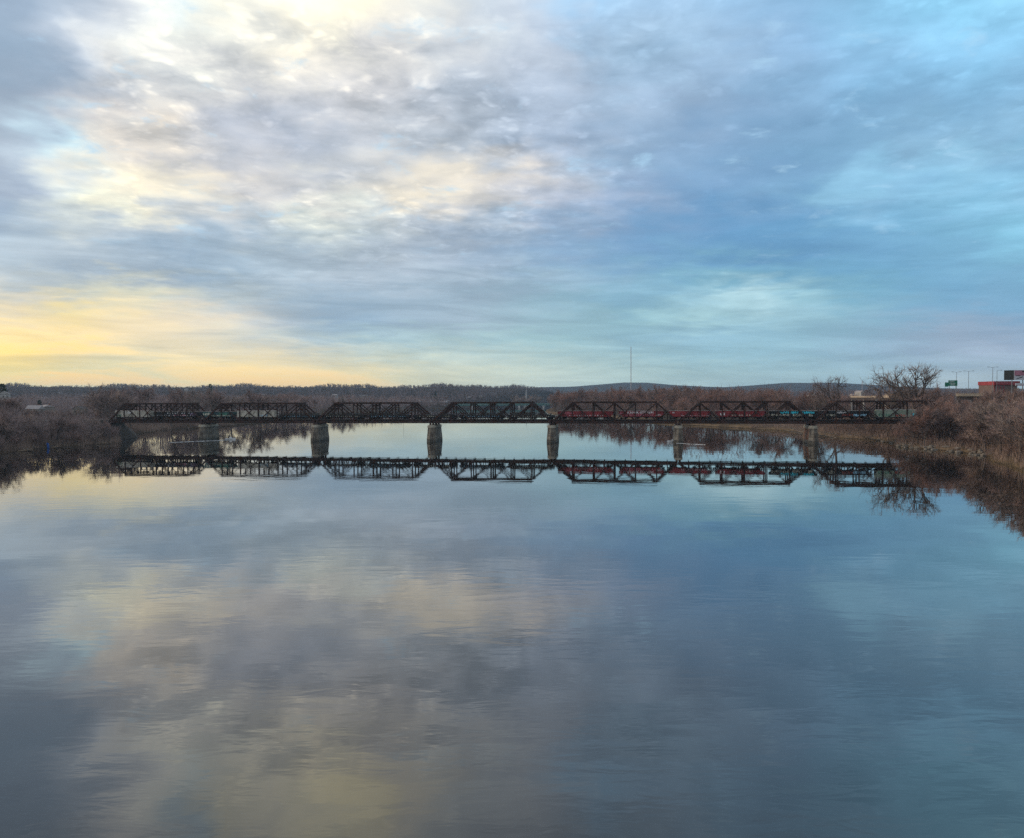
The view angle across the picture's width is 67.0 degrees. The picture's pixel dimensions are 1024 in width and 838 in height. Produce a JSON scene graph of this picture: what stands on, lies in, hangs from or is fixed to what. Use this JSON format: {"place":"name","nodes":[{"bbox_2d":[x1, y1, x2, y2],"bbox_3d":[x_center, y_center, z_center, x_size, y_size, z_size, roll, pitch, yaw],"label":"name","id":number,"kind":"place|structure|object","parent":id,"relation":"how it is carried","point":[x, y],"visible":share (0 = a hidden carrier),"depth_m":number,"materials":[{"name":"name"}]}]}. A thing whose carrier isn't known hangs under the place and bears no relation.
{"place":"outdoors","nodes":[
{"label":"outdoors","id":0,"kind":"place"},
{"bbox_2d":[17,420,137,438],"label":"embankment ground","id":1,"kind":"structure","parent":0,"point":[125,432],"depth_m":389.62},
{"bbox_2d":[0,402,1023,837],"bbox_3d":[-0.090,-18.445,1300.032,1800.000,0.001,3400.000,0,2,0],"label":"river water","id":2,"kind":"structure","parent":0,"point":[460,630],"depth_m":66.41,"materials":[{"name":"liquid"}]},
{"bbox_2d":[198,422,218,439],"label":"bridge pier","id":3,"kind":"structure","parent":2,"relation":"in","point":[208,431],"depth_m":374.28,"materials":[{"name":"stone"}]},
{"bbox_2d":[109,403,205,422],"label":"truss span","id":4,"kind":"object","parent":3,"relation":"on","point":[196,406],"visible":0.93,"depth_m":378.16,"materials":[{"name":"metal"}]},
{"bbox_2d":[115,411,153,418],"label":"boxcar","id":5,"kind":"object","parent":4,"relation":"on","point":[135,413],"visible":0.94,"depth_m":380.43,"materials":[{"name":"metal"}]},
{"bbox_2d":[154,411,201,418],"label":"hopper wagon","id":6,"kind":"object","parent":4,"relation":"on","point":[158,414],"visible":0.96,"depth_m":376.25,"materials":[{"name":"metal"}]},
{"bbox_2d":[203,402,321,422],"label":"truss span","id":7,"kind":"object","parent":3,"relation":"on","point":[301,405],"visible":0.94,"depth_m":369.06,"materials":[{"name":"metal"}]},
{"bbox_2d":[202,411,236,418],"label":"hopper wagon","id":8,"kind":"object","parent":7,"relation":"on","point":[216,413],"visible":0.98,"depth_m":372.70,"materials":[{"name":"metal"}]},
{"bbox_2d":[237,410,278,418],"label":"boxcar","id":9,"kind":"object","parent":7,"relation":"on","point":[254,413],"visible":0.98,"depth_m":369.01,"materials":[{"name":"metal"}]},
{"bbox_2d":[279,412,321,418],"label":"gondola wagon","id":10,"kind":"object","parent":7,"relation":"on","point":[313,416],"visible":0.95,"depth_m":365.63,"materials":[{"name":"metal"}]},
{"bbox_2d":[311,422,328,440],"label":"bridge pier","id":11,"kind":"structure","parent":2,"relation":"in","point":[319,431],"depth_m":363.08,"materials":[{"name":"stone"}]},
{"bbox_2d":[427,422,442,441],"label":"bridge pier","id":12,"kind":"structure","parent":2,"relation":"in","point":[434,433],"depth_m":351.83,"materials":[{"name":"concrete"}]},
{"bbox_2d":[316,402,433,422],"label":"truss span","id":13,"kind":"object","parent":12,"relation":"on","point":[338,405],"visible":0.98,"depth_m":358.90,"materials":[{"name":"metal"}]},
{"bbox_2d":[322,412,365,418],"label":"gondola wagon","id":14,"kind":"object","parent":13,"relation":"on","point":[361,416],"visible":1,"depth_m":361.61,"materials":[{"name":"metal"}]},
{"bbox_2d":[367,412,410,418],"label":"gondola wagon","id":15,"kind":"object","parent":13,"relation":"on","point":[401,415],"visible":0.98,"depth_m":357.63,"materials":[{"name":"metal"}]},
{"bbox_2d":[432,402,551,422],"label":"truss span","id":16,"kind":"object","parent":12,"relation":"on","point":[451,405],"visible":0.98,"depth_m":349.05,"materials":[{"name":"metal"}]},
{"bbox_2d":[413,413,457,418],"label":"gondola wagon","id":17,"kind":"object","parent":16,"relation":"on","point":[434,416],"visible":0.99,"depth_m":353.79,"materials":[{"name":"metal"}]},
{"bbox_2d":[459,412,505,418],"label":"gondola wagon","id":18,"kind":"object","parent":16,"relation":"on","point":[481,416],"visible":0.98,"depth_m":349.91,"materials":[{"name":"metal"}]},
{"bbox_2d":[507,412,555,418],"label":"gondola wagon","id":19,"kind":"object","parent":16,"relation":"on","point":[534,415],"visible":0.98,"depth_m":346.00,"materials":[{"name":"metal"}]},
{"bbox_2d":[457,403,557,407],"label":"highway bridge","id":20,"kind":"structure","parent":2,"relation":"in","point":[519,404],"depth_m":1313.86,"materials":[{"name":"grey paint"}]},
{"bbox_2d":[547,422,558,442],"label":"bridge pier","id":21,"kind":"structure","parent":2,"relation":"in","point":[552,433],"depth_m":341.59,"materials":[{"name":"concrete"}]},
{"bbox_2d":[552,401,677,423],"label":"truss span","id":22,"kind":"object","parent":21,"relation":"on","point":[592,419],"visible":0.96,"depth_m":338.65,"materials":[{"name":"metal"}]},
{"bbox_2d":[558,411,615,418],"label":"hopper wagon","id":23,"kind":"object","parent":22,"relation":"on","point":[587,413],"visible":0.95,"depth_m":341.10,"materials":[{"name":"metal"}]},
{"bbox_2d":[617,411,665,418],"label":"hopper wagon","id":24,"kind":"object","parent":22,"relation":"on","point":[645,415],"visible":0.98,"depth_m":336.71,"materials":[{"name":"metal"}]},
{"bbox_2d":[673,423,682,442],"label":"bridge pier","id":25,"kind":"structure","parent":2,"relation":"in","point":[678,434],"depth_m":331.62,"materials":[{"name":"concrete"}]},
{"bbox_2d":[803,423,818,443],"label":"bridge pier","id":26,"kind":"structure","parent":2,"relation":"in","point":[810,434],"depth_m":322.41,"materials":[{"name":"concrete"}]},
{"bbox_2d":[678,401,811,423],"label":"truss span","id":27,"kind":"object","parent":26,"relation":"on","point":[788,405],"visible":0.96,"depth_m":329.30,"materials":[{"name":"metal"}]},
{"bbox_2d":[668,410,712,419],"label":"hopper wagon","id":28,"kind":"object","parent":27,"relation":"on","point":[677,414],"visible":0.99,"depth_m":333.39,"materials":[{"name":"metal"}]},
{"bbox_2d":[714,410,766,419],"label":"hopper wagon","id":29,"kind":"object","parent":27,"relation":"on","point":[740,413],"visible":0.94,"depth_m":329.55,"materials":[{"name":"metal"}]},
{"bbox_2d":[768,410,817,419],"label":"hopper wagon","id":30,"kind":"object","parent":27,"relation":"on","point":[810,414],"visible":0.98,"depth_m":325.86,"materials":[{"name":"metal"}]},
{"bbox_2d":[0,382,1023,469],"bbox_3d":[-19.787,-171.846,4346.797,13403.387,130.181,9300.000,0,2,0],"label":"ground","id":31,"kind":"structure","parent":0,"point":[506,396],"depth_m":1881.65,"materials":[{"name":"soil"}]},
{"bbox_2d":[0,418,13,446],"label":"bare tree","id":32,"kind":"object","parent":31,"relation":"on","point":[3,426],"visible":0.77,"depth_m":297.61,"materials":[{"name":"brown plant"}]},
{"bbox_2d":[0,410,24,438],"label":"bare tree","id":33,"kind":"object","parent":31,"relation":"on","point":[8,421],"visible":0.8,"depth_m":298.77,"materials":[{"name":"brown plant"}]},
{"bbox_2d":[25,404,44,416],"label":"house","id":34,"kind":"structure","parent":31,"relation":"on","point":[38,407],"depth_m":577.51,"materials":[{"name":"brick"}]},
{"bbox_2d":[26,421,46,441],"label":"bare tree","id":35,"kind":"object","parent":31,"relation":"on","point":[36,429],"visible":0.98,"depth_m":316.90,"materials":[{"name":"brown plant"}]},
{"bbox_2d":[38,421,62,443],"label":"bare tree","id":36,"kind":"object","parent":31,"relation":"on","point":[53,428],"visible":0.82,"depth_m":322.66,"materials":[{"name":"brown plant"}]},
{"bbox_2d":[0,405,116,445],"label":"thicket","id":37,"kind":"object","parent":31,"relation":"on","point":[74,418],"visible":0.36,"depth_m":347.32,"materials":[{"name":"plant"}]},
{"bbox_2d":[41,415,78,442],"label":"bare tree","id":38,"kind":"object","parent":31,"relation":"on","point":[62,419],"visible":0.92,"depth_m":325.71,"materials":[{"name":"brown plant"}]},
{"bbox_2d":[48,417,76,443],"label":"bare tree","id":39,"kind":"object","parent":31,"relation":"on","point":[50,420],"visible":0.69,"depth_m":325.82,"materials":[{"name":"brown plant"}]},
{"bbox_2d":[76,382,104,408],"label":"bare tree","id":40,"kind":"object","parent":31,"relation":"on","point":[87,404],"visible":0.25,"depth_m":545.89,"materials":[{"name":"brown plant"}]},
{"bbox_2d":[78,390,111,418],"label":"bare tree","id":41,"kind":"object","parent":31,"relation":"on","point":[90,400],"visible":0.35,"depth_m":434.39,"materials":[{"name":"brown plant"}]},
{"bbox_2d":[79,387,121,418],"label":"bare tree","id":42,"kind":"object","parent":31,"relation":"on","point":[102,399],"visible":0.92,"depth_m":420.76,"materials":[{"name":"brown plant"}]},
{"bbox_2d":[0,416,233,451],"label":"undergrowth","id":43,"kind":"object","parent":31,"relation":"on","point":[27,444],"visible":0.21,"depth_m":349.32,"materials":[{"name":"plant"}]},
{"bbox_2d":[92,388,148,418],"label":"bare tree","id":44,"kind":"object","parent":31,"relation":"on","point":[115,399],"visible":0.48,"depth_m":434.37,"materials":[{"name":"brown plant"}]},
{"bbox_2d":[112,390,133,429],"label":"bare tree","id":45,"kind":"object","parent":31,"relation":"on","point":[123,399],"visible":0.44,"depth_m":437.11,"materials":[{"name":"brown plant"}]},
{"bbox_2d":[131,382,157,409],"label":"bare tree","id":46,"kind":"object","parent":31,"relation":"on","point":[146,393],"visible":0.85,"depth_m":544.85,"materials":[{"name":"brown plant"}]},
{"bbox_2d":[160,385,183,405],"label":"bare tree","id":47,"kind":"object","parent":31,"relation":"on","point":[168,396],"visible":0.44,"depth_m":592.93,"materials":[{"name":"brown plant"}]},
{"bbox_2d":[159,390,187,426],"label":"bare tree","id":48,"kind":"object","parent":31,"relation":"on","point":[177,400],"visible":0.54,"depth_m":506.08,"materials":[{"name":"brown plant"}]},
{"bbox_2d":[183,389,215,411],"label":"bare tree","id":49,"kind":"object","parent":31,"relation":"on","point":[195,400],"visible":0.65,"depth_m":529.62,"materials":[{"name":"brown plant"}]},
{"bbox_2d":[203,388,230,410],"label":"bare tree","id":50,"kind":"object","parent":31,"relation":"on","point":[215,399],"visible":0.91,"depth_m":545.32,"materials":[{"name":"brown plant"}]},
{"bbox_2d":[198,387,235,418],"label":"bare tree","id":51,"kind":"object","parent":31,"relation":"on","point":[228,400],"visible":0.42,"depth_m":564.26,"materials":[{"name":"brown plant"}]},
{"bbox_2d":[11,392,451,426],"bbox_3d":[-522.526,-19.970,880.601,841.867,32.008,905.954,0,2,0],"label":"distant wood","id":52,"kind":"object","parent":31,"relation":"on","point":[58,402],"visible":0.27,"depth_m":889.44,"materials":[{"name":"plant"}]},
{"bbox_2d":[225,396,245,410],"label":"bare tree","id":53,"kind":"object","parent":31,"relation":"on","point":[236,401],"visible":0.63,"depth_m":582.41,"materials":[{"name":"brown plant"}]},
{"bbox_2d":[238,389,272,418],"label":"bare tree","id":54,"kind":"object","parent":31,"relation":"on","point":[252,400],"visible":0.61,"depth_m":614.88,"materials":[{"name":"brown plant"}]},
{"bbox_2d":[249,391,270,409],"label":"bare tree","id":55,"kind":"object","parent":31,"relation":"on","point":[259,400],"visible":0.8,"depth_m":614.10,"materials":[{"name":"brown plant"}]},
{"bbox_2d":[0,382,1023,406],"bbox_3d":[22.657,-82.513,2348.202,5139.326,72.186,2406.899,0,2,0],"label":"distant wood","id":56,"kind":"object","parent":31,"relation":"on","point":[351,387],"visible":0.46,"depth_m":1978.98,"materials":[{"name":"plant"}]},
{"bbox_2d":[558,393,578,410],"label":"bare tree","id":57,"kind":"object","parent":31,"relation":"on","point":[565,399],"visible":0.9,"depth_m":837.84,"materials":[{"name":"brown plant"}]},
{"bbox_2d":[571,388,590,410],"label":"bare tree","id":58,"kind":"object","parent":31,"relation":"on","point":[579,395],"visible":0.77,"depth_m":871.29,"materials":[{"name":"brown plant"}]},
{"bbox_2d":[579,388,603,410],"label":"bare tree","id":59,"kind":"object","parent":31,"relation":"on","point":[593,396],"visible":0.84,"depth_m":797.32,"materials":[{"name":"brown plant"}]},
{"bbox_2d":[609,388,630,414],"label":"bare tree","id":60,"kind":"object","parent":31,"relation":"on","point":[619,395],"visible":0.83,"depth_m":722.48,"materials":[{"name":"brown plant"}]},
{"bbox_2d":[620,391,638,410],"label":"bare tree","id":61,"kind":"object","parent":31,"relation":"on","point":[627,395],"visible":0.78,"depth_m":706.62,"materials":[{"name":"brown plant"}]},
{"bbox_2d":[665,386,697,410],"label":"bare tree","id":62,"kind":"object","parent":31,"relation":"on","point":[677,393],"visible":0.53,"depth_m":623.52,"materials":[{"name":"brown plant"}]},
{"bbox_2d":[676,398,692,418],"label":"bare tree","id":63,"kind":"object","parent":31,"relation":"on","point":[681,404],"visible":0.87,"depth_m":538.83,"materials":[{"name":"brown plant"}]},
{"bbox_2d":[748,391,776,410],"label":"bare tree","id":64,"kind":"object","parent":31,"relation":"on","point":[759,398],"visible":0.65,"depth_m":520.39,"materials":[{"name":"brown plant"}]},
{"bbox_2d":[767,390,796,418],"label":"bare tree","id":65,"kind":"object","parent":31,"relation":"on","point":[778,397],"visible":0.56,"depth_m":502.74,"materials":[{"name":"brown plant"}]},
{"bbox_2d":[550,383,1020,418],"bbox_3d":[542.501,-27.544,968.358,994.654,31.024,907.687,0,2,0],"label":"distant wood","id":66,"kind":"object","parent":31,"relation":"on","point":[744,396],"visible":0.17,"depth_m":676.46,"materials":[{"name":"plant"}]},
{"bbox_2d":[795,394,825,409],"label":"bare tree","id":67,"kind":"object","parent":31,"relation":"on","point":[803,402],"visible":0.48,"depth_m":517.85,"materials":[{"name":"brown plant"}]},
{"bbox_2d":[806,384,829,411],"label":"bare tree","id":68,"kind":"object","parent":31,"relation":"on","point":[818,407],"visible":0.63,"depth_m":439.05,"materials":[{"name":"brown plant"}]},
{"bbox_2d":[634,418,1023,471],"bbox_3d":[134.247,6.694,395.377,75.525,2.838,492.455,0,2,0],"label":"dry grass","id":69,"kind":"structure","parent":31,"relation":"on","point":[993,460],"depth_m":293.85,"materials":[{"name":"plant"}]},
{"bbox_2d":[808,375,852,426],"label":"bare tree","id":70,"kind":"object","parent":31,"relation":"on","point":[819,385],"visible":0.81,"depth_m":402.87,"materials":[{"name":"brown plant"}]},
{"bbox_2d":[851,396,881,409],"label":"road parapet","id":71,"kind":"structure","parent":31,"relation":"on","point":[858,398],"depth_m":553.08,"materials":[{"name":"concrete"}]},
{"bbox_2d":[811,400,939,423],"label":"truss span","id":72,"kind":"object","parent":31,"relation":"on","point":[829,406],"visible":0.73,"depth_m":321.18,"materials":[{"name":"metal"}]},
{"bbox_2d":[820,410,872,419],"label":"hopper wagon","id":73,"kind":"object","parent":72,"relation":"on","point":[854,413],"visible":0.96,"depth_m":321.99,"materials":[{"name":"metal"}]},
{"bbox_2d":[874,409,926,419],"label":"boxcar","id":74,"kind":"object","parent":72,"relation":"on","point":[889,412],"visible":0.54,"depth_m":318.85,"materials":[{"name":"metal"}]},
{"bbox_2d":[860,375,909,430],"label":"bare tree","id":75,"kind":"object","parent":31,"relation":"on","point":[871,389],"visible":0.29,"depth_m":362.95,"materials":[{"name":"brown plant"}]},
{"bbox_2d":[750,417,1023,468],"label":"undergrowth","id":76,"kind":"object","parent":31,"relation":"on","point":[997,452],"visible":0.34,"depth_m":297.49,"materials":[{"name":"plant"}]},
{"bbox_2d":[863,361,938,432],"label":"bare tree","id":77,"kind":"object","parent":31,"relation":"on","point":[892,384],"visible":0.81,"depth_m":341.55,"materials":[{"name":"brown plant"}]},
{"bbox_2d":[892,411,932,437],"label":"bare tree","id":78,"kind":"object","parent":31,"relation":"on","point":[906,420],"visible":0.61,"depth_m":299.69,"materials":[{"name":"brown plant"}]},
{"bbox_2d":[896,422,931,445],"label":"bare tree","id":79,"kind":"object","parent":31,"relation":"on","point":[903,430],"visible":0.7,"depth_m":297.22,"materials":[{"name":"brown plant"}]},
{"bbox_2d":[891,407,939,442],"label":"bare tree","id":80,"kind":"object","parent":31,"relation":"on","point":[917,437],"visible":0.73,"depth_m":296.69,"materials":[{"name":"brown plant"}]},
{"bbox_2d":[890,363,948,404],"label":"bare tree","id":81,"kind":"object","parent":31,"relation":"on","point":[925,377],"visible":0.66,"depth_m":338.04,"materials":[{"name":"brown plant"}]},
{"bbox_2d":[816,387,1023,453],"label":"thicket","id":82,"kind":"object","parent":31,"relation":"on","point":[873,426],"visible":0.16,"depth_m":305.02,"materials":[{"name":"plant"}]},
{"bbox_2d":[912,406,943,437],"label":"bare tree","id":83,"kind":"object","parent":31,"relation":"on","point":[934,413],"visible":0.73,"depth_m":292.86,"materials":[{"name":"brown plant"}]},
{"bbox_2d":[908,403,951,443],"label":"bare tree","id":84,"kind":"object","parent":31,"relation":"on","point":[920,421],"visible":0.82,"depth_m":292.59,"materials":[{"name":"brown plant"}]},
{"bbox_2d":[917,417,942,445],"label":"bare tree","id":85,"kind":"object","parent":31,"relation":"on","point":[930,423],"visible":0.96,"depth_m":290.77,"materials":[{"name":"brown plant"}]},
{"bbox_2d":[915,398,950,433],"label":"bare tree","id":86,"kind":"object","parent":31,"relation":"on","point":[931,406],"visible":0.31,"depth_m":296.63,"materials":[{"name":"brown plant"}]},
{"bbox_2d":[909,381,957,406],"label":"bare tree","id":87,"kind":"object","parent":31,"relation":"on","point":[934,393],"visible":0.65,"depth_m":332.33,"materials":[{"name":"brown plant"}]},
{"bbox_2d":[934,398,958,436],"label":"bare tree","id":88,"kind":"object","parent":31,"relation":"on","point":[943,410],"visible":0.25,"depth_m":300.12,"materials":[{"name":"brown plant"}]},
{"bbox_2d":[945,380,956,401],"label":"road sign","id":89,"kind":"object","parent":31,"relation":"on","point":[949,383],"visible":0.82,"depth_m":394.55,"materials":[{"name":"metal"}]},
{"bbox_2d":[940,399,964,439],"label":"bare tree","id":90,"kind":"object","parent":31,"relation":"on","point":[948,408],"visible":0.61,"depth_m":291.69,"materials":[{"name":"brown plant"}]},
{"bbox_2d":[941,407,968,442],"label":"bare tree","id":91,"kind":"object","parent":31,"relation":"on","point":[951,421],"visible":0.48,"depth_m":290.19,"materials":[{"name":"brown plant"}]},
{"bbox_2d":[954,429,978,447],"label":"bare shrub","id":92,"kind":"object","parent":31,"relation":"on","point":[968,440],"visible":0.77,"depth_m":274.19,"materials":[{"name":"brown plant"}]},
{"bbox_2d":[956,393,983,403],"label":"road parapet","id":93,"kind":"structure","parent":31,"relation":"on","point":[966,396],"depth_m":338.04,"materials":[{"name":"concrete"}]},
{"bbox_2d":[950,403,995,449],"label":"bare tree","id":94,"kind":"object","parent":31,"relation":"on","point":[962,421],"visible":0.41,"depth_m":264.39,"materials":[{"name":"brown plant"}]},
{"bbox_2d":[955,402,994,450],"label":"bare tree","id":95,"kind":"object","parent":31,"relation":"on","point":[972,422],"visible":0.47,"depth_m":258.91,"materials":[{"name":"brown plant"}]},
{"bbox_2d":[958,393,1010,442],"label":"bare tree","id":96,"kind":"object","parent":31,"relation":"on","point":[973,419],"visible":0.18,"depth_m":257.24,"materials":[{"name":"brown plant"}]},
{"bbox_2d":[966,394,1013,455],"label":"bare tree","id":97,"kind":"object","parent":31,"relation":"on","point":[984,410],"visible":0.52,"depth_m":243.87,"materials":[{"name":"brown plant"}]},
{"bbox_2d":[969,400,1023,454],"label":"bare tree","id":98,"kind":"object","parent":31,"relation":"on","point":[987,432],"visible":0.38,"depth_m":240.53,"materials":[{"name":"brown plant"}]},
{"bbox_2d":[978,381,1019,394],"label":"shop building","id":99,"kind":"structure","parent":31,"relation":"on","point":[1003,386],"depth_m":415.13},
{"bbox_2d":[984,393,1023,457],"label":"bare tree","id":100,"kind":"object","parent":31,"relation":"on","point":[989,420],"visible":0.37,"depth_m":233.20,"materials":[{"name":"brown plant"}]},
{"bbox_2d":[986,406,1023,442],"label":"bare tree","id":101,"kind":"object","parent":31,"relation":"on","point":[1016,417],"visible":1,"depth_m":204.97,"materials":[{"name":"brown plant"}]},
{"bbox_2d":[988,397,1023,460],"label":"bare tree","id":102,"kind":"object","parent":31,"relation":"on","point":[1012,434],"visible":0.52,"depth_m":222.47,"materials":[{"name":"brown plant"}]},
{"bbox_2d":[1002,399,1023,442],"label":"bare tree","id":103,"kind":"object","parent":31,"relation":"on","point":[1021,419],"visible":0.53,"depth_m":209.61,"materials":[{"name":"brown plant"}]},
{"bbox_2d":[1004,370,1023,392],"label":"billboard","id":104,"kind":"object","parent":31,"relation":"on","point":[1011,375],"visible":0.69,"depth_m":399.80,"materials":[{"name":"metal"}]},
{"bbox_2d":[0,0,1023,388],"label":"sky","id":105,"kind":"structure","parent":0,"point":[301,193],"materials":[{"name":"blue"}]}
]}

